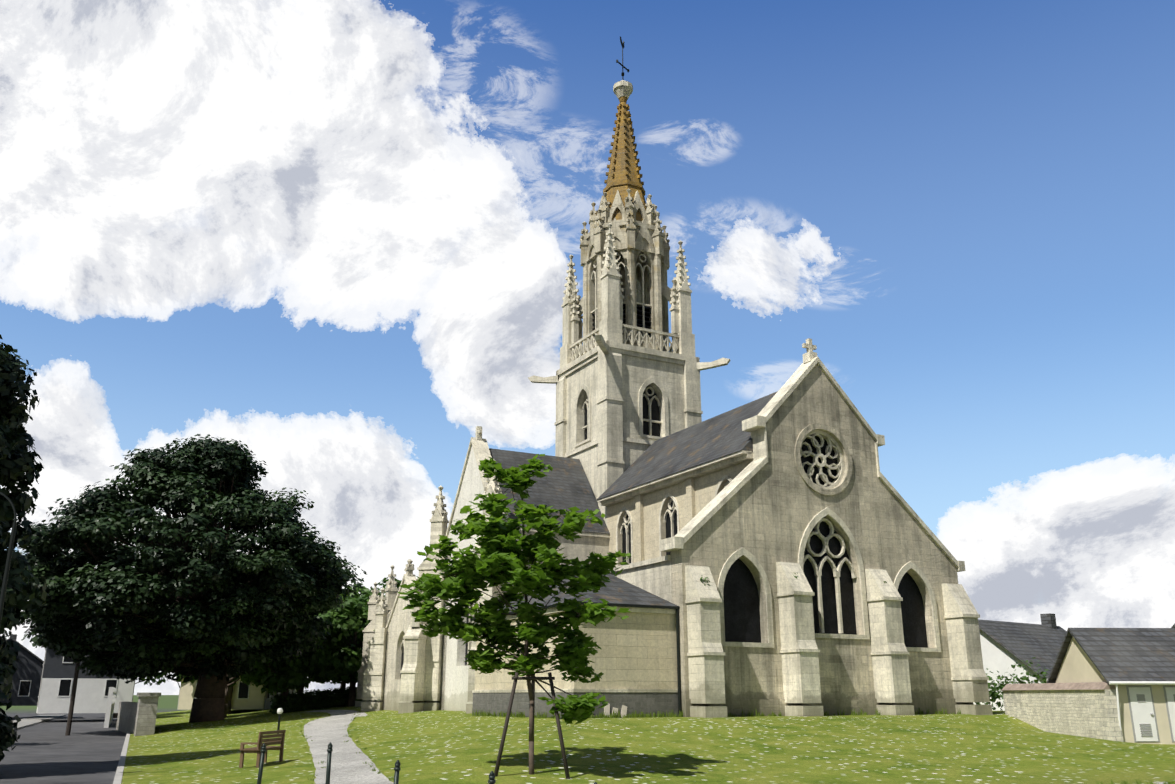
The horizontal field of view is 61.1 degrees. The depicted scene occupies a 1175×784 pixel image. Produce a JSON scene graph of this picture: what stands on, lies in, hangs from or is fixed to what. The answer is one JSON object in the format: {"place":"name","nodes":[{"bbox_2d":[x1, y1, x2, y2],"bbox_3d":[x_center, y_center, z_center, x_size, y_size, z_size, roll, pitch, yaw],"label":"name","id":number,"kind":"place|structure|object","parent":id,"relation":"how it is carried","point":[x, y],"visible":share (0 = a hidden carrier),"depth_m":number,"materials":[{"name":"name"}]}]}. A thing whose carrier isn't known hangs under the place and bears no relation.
{"place":"outdoors","nodes":[
{"label":"outdoors","id":0,"kind":"place"},
{"bbox_2d":[13,715,64,730],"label":"pavement","id":1,"kind":"structure","parent":0,"point":[28,721],"depth_m":83.41,"materials":[{"name":"grey concrete"}]},
{"bbox_2d":[0,640,42,705],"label":"house walls","id":2,"kind":"structure","parent":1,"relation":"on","point":[30,667],"depth_m":93.32,"materials":[{"name":"grey paint"}]},
{"bbox_2d":[18,680,31,695],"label":"house window frames","id":3,"kind":"structure","parent":2,"relation":"in","point":[29,688],"depth_m":93.07,"materials":[{"name":"white wood"}]},
{"bbox_2d":[19,681,30,695],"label":"house windows","id":4,"kind":"structure","parent":3,"relation":"in","point":[24,688],"depth_m":92.99,"materials":[{"name":"black glass"}]},
{"bbox_2d":[7,634,43,662],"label":"house roof","id":5,"kind":"structure","parent":2,"relation":"on","point":[13,637],"depth_m":93.94,"materials":[{"name":"grey tile"}]},
{"bbox_2d":[43,648,117,696],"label":"house window frames","id":6,"kind":"structure","parent":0,"point":[71,682],"depth_m":83.59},
{"bbox_2d":[58,657,116,695],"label":"house windows","id":7,"kind":"structure","parent":6,"relation":"in","point":[64,688],"depth_m":83.38,"materials":[{"name":"black glass"}]},
{"bbox_2d":[36,678,133,713],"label":"house wall","id":8,"kind":"structure","parent":0,"point":[90,697],"depth_m":83.67,"materials":[{"name":"white paint"}]},
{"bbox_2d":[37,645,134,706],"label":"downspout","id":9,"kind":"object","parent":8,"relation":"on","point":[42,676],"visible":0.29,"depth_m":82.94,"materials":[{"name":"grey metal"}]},
{"bbox_2d":[42,645,129,678],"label":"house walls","id":10,"kind":"structure","parent":0,"point":[54,667],"depth_m":83.43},
{"bbox_2d":[0,695,378,783],"bbox_3d":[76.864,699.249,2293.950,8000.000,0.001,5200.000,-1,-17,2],"label":"ground","id":11,"kind":"structure","parent":0,"point":[88,749],"depth_m":40.87,"materials":[{"name":"grey asphalt"}]},
{"bbox_2d":[0,492,16,625],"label":"street lamp","id":12,"kind":"object","parent":11,"relation":"on","point":[7,569],"visible":1,"depth_m":25.70,"materials":[{"name":"grey metal"}]},
{"bbox_2d":[0,334,48,761],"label":"tree","id":13,"kind":"object","parent":11,"relation":"on","point":[17,460],"visible":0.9,"depth_m":30.64,"materials":[{"name":"green plant"}]},
{"bbox_2d":[65,612,85,735],"bbox_3d":[-29.180,15.355,57.092,1.200,8.200,0.260,-1,-17,2],"label":"utility pole","id":14,"kind":"object","parent":11,"relation":"on","point":[71,708],"visible":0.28,"depth_m":56.39,"materials":[{"name":"brown wood"}]},
{"bbox_2d":[104,687,116,727],"bbox_3d":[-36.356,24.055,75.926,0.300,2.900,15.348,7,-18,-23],"label":"gatepost","id":15,"kind":"object","parent":11,"relation":"on","point":[110,707],"visible":0.98,"depth_m":69.44,"materials":[{"name":"paint"}]},
{"bbox_2d":[113,731,129,783],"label":"kerb","id":16,"kind":"structure","parent":11,"relation":"on","point":[119,774],"depth_m":31.12,"materials":[{"name":"concrete"}]},
{"bbox_2d":[113,672,168,717],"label":"tree","id":17,"kind":"object","parent":11,"relation":"on","point":[159,682],"depth_m":101.93,"materials":[{"name":"green plant"}]},
{"bbox_2d":[0,0,1174,694],"label":"sky","id":18,"kind":"structure","parent":0,"point":[334,240],"materials":[{"name":"blue"}]},
{"bbox_2d":[475,459,751,689],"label":"church cream walls","id":19,"kind":"structure","parent":0,"point":[637,650],"depth_m":38.31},
{"bbox_2d":[470,37,680,715],"bbox_3d":[-1.049,-6.012,51.731,8.616,43.720,21.004,1,-17,-2],"label":"church ironwork","id":20,"kind":"object","parent":19,"relation":"attached to","point":[677,608],"visible":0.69,"depth_m":38.18,"materials":[{"name":"black metal"}]},
{"bbox_2d":[528,80,730,524],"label":"church tower","id":21,"kind":"structure","parent":0,"point":[611,376],"depth_m":58.38,"materials":[{"name":"beige stone"}]},
{"bbox_2d":[580,189,669,351],"bbox_3d":[2.377,-6.998,62.553,5.507,11.100,5.506,9,-19,-27],"label":"belfry","id":22,"kind":"object","parent":21,"relation":"attached to","point":[634,238],"visible":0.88,"depth_m":61.27,"materials":[{"name":"beige stone"}]},
{"bbox_2d":[603,96,646,220],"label":"church spire","id":23,"kind":"structure","parent":22,"relation":"on","point":[623,174],"depth_m":64.12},
{"bbox_2d":[489,391,777,611],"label":"church slate roofs","id":24,"kind":"structure","parent":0,"point":[564,483],"depth_m":51.60,"materials":[{"name":"grey stone"}]},
{"bbox_2d":[121,706,1174,783],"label":"lawn ground","id":25,"kind":"structure","parent":0,"point":[462,747],"depth_m":28.77,"materials":[{"name":"green plant"}]},
{"bbox_2d":[116,693,160,735],"bbox_3d":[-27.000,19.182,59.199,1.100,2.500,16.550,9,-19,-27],"label":"gate pillar","id":26,"kind":"structure","parent":25,"relation":"on","point":[138,718],"depth_m":52.58,"materials":[{"name":"stone"}]},
{"bbox_2d":[15,434,367,722],"bbox_3d":[-24.637,11.490,61.402,21.461,17.730,21.260,-1,-17,2],"label":"tree","id":27,"kind":"object","parent":25,"relation":"on","point":[175,484],"depth_m":56.44,"materials":[{"name":"green plant"}]},
{"bbox_2d":[227,666,239,713],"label":"tree","id":28,"kind":"object","parent":25,"relation":"on","point":[229,699],"depth_m":83.08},
{"bbox_2d":[176,641,294,717],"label":"tree","id":29,"kind":"object","parent":25,"relation":"on","point":[245,677],"depth_m":73.73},
{"bbox_2d":[178,676,296,709],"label":"house behind yew walls","id":30,"kind":"structure","parent":25,"relation":"on","point":[255,700],"depth_m":83.50,"materials":[{"name":"beige paint"}]},
{"bbox_2d":[175,681,280,709],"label":"house","id":31,"kind":"structure","parent":30,"relation":"attached to","point":[179,694],"depth_m":83.63,"materials":[{"name":"white paint"}]},
{"bbox_2d":[196,681,270,698],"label":"house window frames","id":32,"kind":"structure","parent":30,"relation":"in","point":[238,692],"depth_m":83.64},
{"bbox_2d":[238,682,295,697],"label":"house windows","id":33,"kind":"structure","parent":30,"relation":"in","point":[243,690],"depth_m":83.74,"materials":[{"name":"black glass"}]},
{"bbox_2d":[257,743,265,783],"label":"bollard","id":34,"kind":"object","parent":25,"relation":"on","point":[262,757],"visible":1,"depth_m":18.38,"materials":[{"name":"metal"}]},
{"bbox_2d":[239,730,285,767],"bbox_3d":[-9.137,10.015,28.000,0.580,0.930,1.700,-2,-17,7],"label":"bench","id":35,"kind":"object","parent":25,"relation":"on","point":[271,740],"visible":0.9,"depth_m":27.72,"materials":[{"name":"brown wood"}]},
{"bbox_2d":[277,714,280,733],"bbox_3d":[-13.186,14.226,42.543,0.100,0.900,0.100,-1,-17,2],"label":"lamp post","id":36,"kind":"object","parent":25,"relation":"on","point":[278,727],"visible":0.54,"depth_m":42.53,"materials":[{"name":"metal"}]},
{"bbox_2d":[277,708,282,713],"bbox_3d":[-13.186,13.681,42.709,0.260,0.260,0.260,-1,-17,2],"label":"globe light","id":37,"kind":"object","parent":36,"relation":"on","point":[279,710],"visible":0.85,"depth_m":42.63,"materials":[{"name":"white glass"}]},
{"bbox_2d":[234,612,348,712],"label":"tree","id":38,"kind":"object","parent":25,"relation":"on","point":[297,672],"depth_m":71.35,"materials":[{"name":"green plant"}]},
{"bbox_2d":[297,636,347,698],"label":"tree","id":39,"kind":"object","parent":25,"relation":"on","point":[315,680],"depth_m":79.07,"materials":[{"name":"green plant"}]},
{"bbox_2d":[269,686,379,713],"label":"hedge foliage","id":40,"kind":"object","parent":25,"relation":"on","point":[319,699],"visible":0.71,"depth_m":72.98,"materials":[{"name":"green plant"}]},
{"bbox_2d":[299,594,368,706],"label":"tree","id":41,"kind":"object","parent":25,"relation":"on","point":[348,617],"depth_m":71.91,"materials":[{"name":"green plant"}]},
{"bbox_2d":[340,583,380,688],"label":"tree","id":42,"kind":"object","parent":25,"relation":"on","point":[364,591],"depth_m":87.66,"materials":[{"name":"green plant"}]},
{"bbox_2d":[345,589,380,672],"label":"tree","id":43,"kind":"object","parent":25,"relation":"on","point":[362,599],"depth_m":78.14,"materials":[{"name":"green plant"}]},
{"bbox_2d":[357,611,374,648],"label":"tree","id":44,"kind":"object","parent":25,"relation":"on","point":[360,633],"depth_m":73.66,"materials":[{"name":"green plant"}]},
{"bbox_2d":[365,577,401,593],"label":"tree","id":45,"kind":"object","parent":25,"relation":"on","point":[384,580],"depth_m":93.56,"materials":[{"name":"green plant"}]},
{"bbox_2d":[394,760,400,783],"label":"bollard","id":46,"kind":"object","parent":25,"relation":"on","point":[397,768],"visible":1,"depth_m":15.03,"materials":[{"name":"metal"}]},
{"bbox_2d":[440,446,483,710],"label":"church wall","id":47,"kind":"structure","parent":25,"relation":"on","point":[455,688],"depth_m":53.28,"materials":[{"name":"beige stone"}]},
{"bbox_2d":[488,771,495,783],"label":"bollard","id":48,"kind":"object","parent":25,"relation":"on","point":[491,780],"visible":1,"depth_m":13.07,"materials":[{"name":"metal"}]},
{"bbox_2d":[398,453,630,774],"bbox_3d":[-1.648,5.134,22.988,5.372,7.306,3.846,-1,-17,2],"label":"young tree","id":49,"kind":"object","parent":25,"relation":"on","point":[496,551],"depth_m":22.71,"materials":[{"name":"green plant"}]},
{"bbox_2d":[494,672,569,778],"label":"tree support stakes","id":50,"kind":"object","parent":25,"relation":"on","point":[550,678],"visible":0.79,"depth_m":21.96,"materials":[{"name":"brown wood"}]},
{"bbox_2d":[472,692,677,717],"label":"wall plinth","id":51,"kind":"structure","parent":25,"relation":"on","point":[644,702],"depth_m":37.57,"materials":[{"name":"grey stone"}]},
{"bbox_2d":[604,703,626,717],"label":"gravestones","id":52,"kind":"object","parent":25,"relation":"on","point":[607,709],"visible":0.02,"depth_m":36.44,"materials":[{"name":"grey stone"}]},
{"bbox_2d":[355,338,992,717],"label":"stone trim","id":53,"kind":"structure","parent":25,"relation":"on","point":[417,686],"depth_m":43.26,"materials":[{"name":"beige stone"}]},
{"bbox_2d":[400,304,927,678],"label":"church windows","id":54,"kind":"structure","parent":53,"relation":"in","point":[741,608],"depth_m":43.05,"materials":[{"name":"black glass"}]},
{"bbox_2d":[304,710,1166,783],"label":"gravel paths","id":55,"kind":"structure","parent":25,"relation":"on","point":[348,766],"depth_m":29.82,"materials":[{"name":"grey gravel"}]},
{"bbox_2d":[325,742,332,783],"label":"bollard","id":56,"kind":"object","parent":55,"relation":"on","point":[329,755],"visible":1,"depth_m":17.27,"materials":[{"name":"metal"}]},
{"bbox_2d":[299,708,1174,783],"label":"grass tufts","id":57,"kind":"object","parent":25,"relation":"on","point":[601,715],"visible":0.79,"depth_m":37.83,"materials":[{"name":"green plant"}]},
{"bbox_2d":[670,364,972,716],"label":"church facade wall","id":58,"kind":"structure","parent":25,"relation":"on","point":[765,514],"depth_m":42.66,"materials":[{"name":"grey stone"}]},
{"bbox_2d":[700,573,886,585],"bbox_3d":[8.434,7.360,40.824,10.142,1.862,1.317,7,-18,-21],"label":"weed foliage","id":59,"kind":"object","parent":58,"relation":"attached to","point":[709,581],"visible":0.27,"depth_m":38.63,"materials":[{"name":"green plant"}]},
{"bbox_2d":[973,629,1043,710],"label":"house walls","id":60,"kind":"structure","parent":25,"relation":"on","point":[996,656],"depth_m":52.77,"materials":[{"name":"white paint"}]},
{"bbox_2d":[978,613,1066,678],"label":"house roof","id":61,"kind":"structure","parent":60,"relation":"on","point":[1041,643],"depth_m":54.71,"materials":[{"name":"grey tile"}]},
{"bbox_2d":[975,657,1048,710],"bbox_3d":[22.762,14.181,47.263,6.954,3.171,9.555,2,-17,-7],"label":"shrub foliage","id":62,"kind":"object","parent":25,"relation":"on","point":[993,693],"visible":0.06,"depth_m":49.27,"materials":[{"name":"green plant"}]},
{"bbox_2d":[1003,690,1123,741],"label":"stone boundary wall","id":63,"kind":"structure","parent":25,"relation":"on","point":[1089,713],"depth_m":39.02,"materials":[{"name":"beige stone"}]},
{"bbox_2d":[1002,682,1115,689],"bbox_3d":[18.971,11.977,40.507,0.600,0.270,7.493,2,-17,-6],"label":"wall coping","id":64,"kind":"object","parent":63,"relation":"on","point":[1075,686],"visible":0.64,"depth_m":39.66,"materials":[{"name":"beige stone"}]},
{"bbox_2d":[1055,636,1174,744],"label":"hut walls","id":65,"kind":"structure","parent":25,"relation":"on","point":[1077,665],"depth_m":37.16,"materials":[{"name":"beige paint"}]},
{"bbox_2d":[1047,628,1174,683],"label":"roof","id":66,"kind":"structure","parent":65,"relation":"on","point":[1130,654],"depth_m":38.56,"materials":[{"name":"grey tile"}]},
{"bbox_2d":[1109,681,1174,729],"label":"rain gutter","id":67,"kind":"object","parent":65,"relation":"attached to","point":[1116,683],"visible":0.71,"depth_m":36.80,"materials":[{"name":"white plastic"}]},
{"bbox_2d":[1126,685,1174,741],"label":"hut door fittings","id":68,"kind":"object","parent":65,"relation":"attached to","point":[1140,697],"visible":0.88,"depth_m":36.90,"materials":[{"name":"grey metal"}]},
{"bbox_2d":[1128,687,1174,740],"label":"hut doors","id":69,"kind":"structure","parent":65,"relation":"in","point":[1142,712],"depth_m":36.87,"materials":[{"name":"white paint"}]}
]}

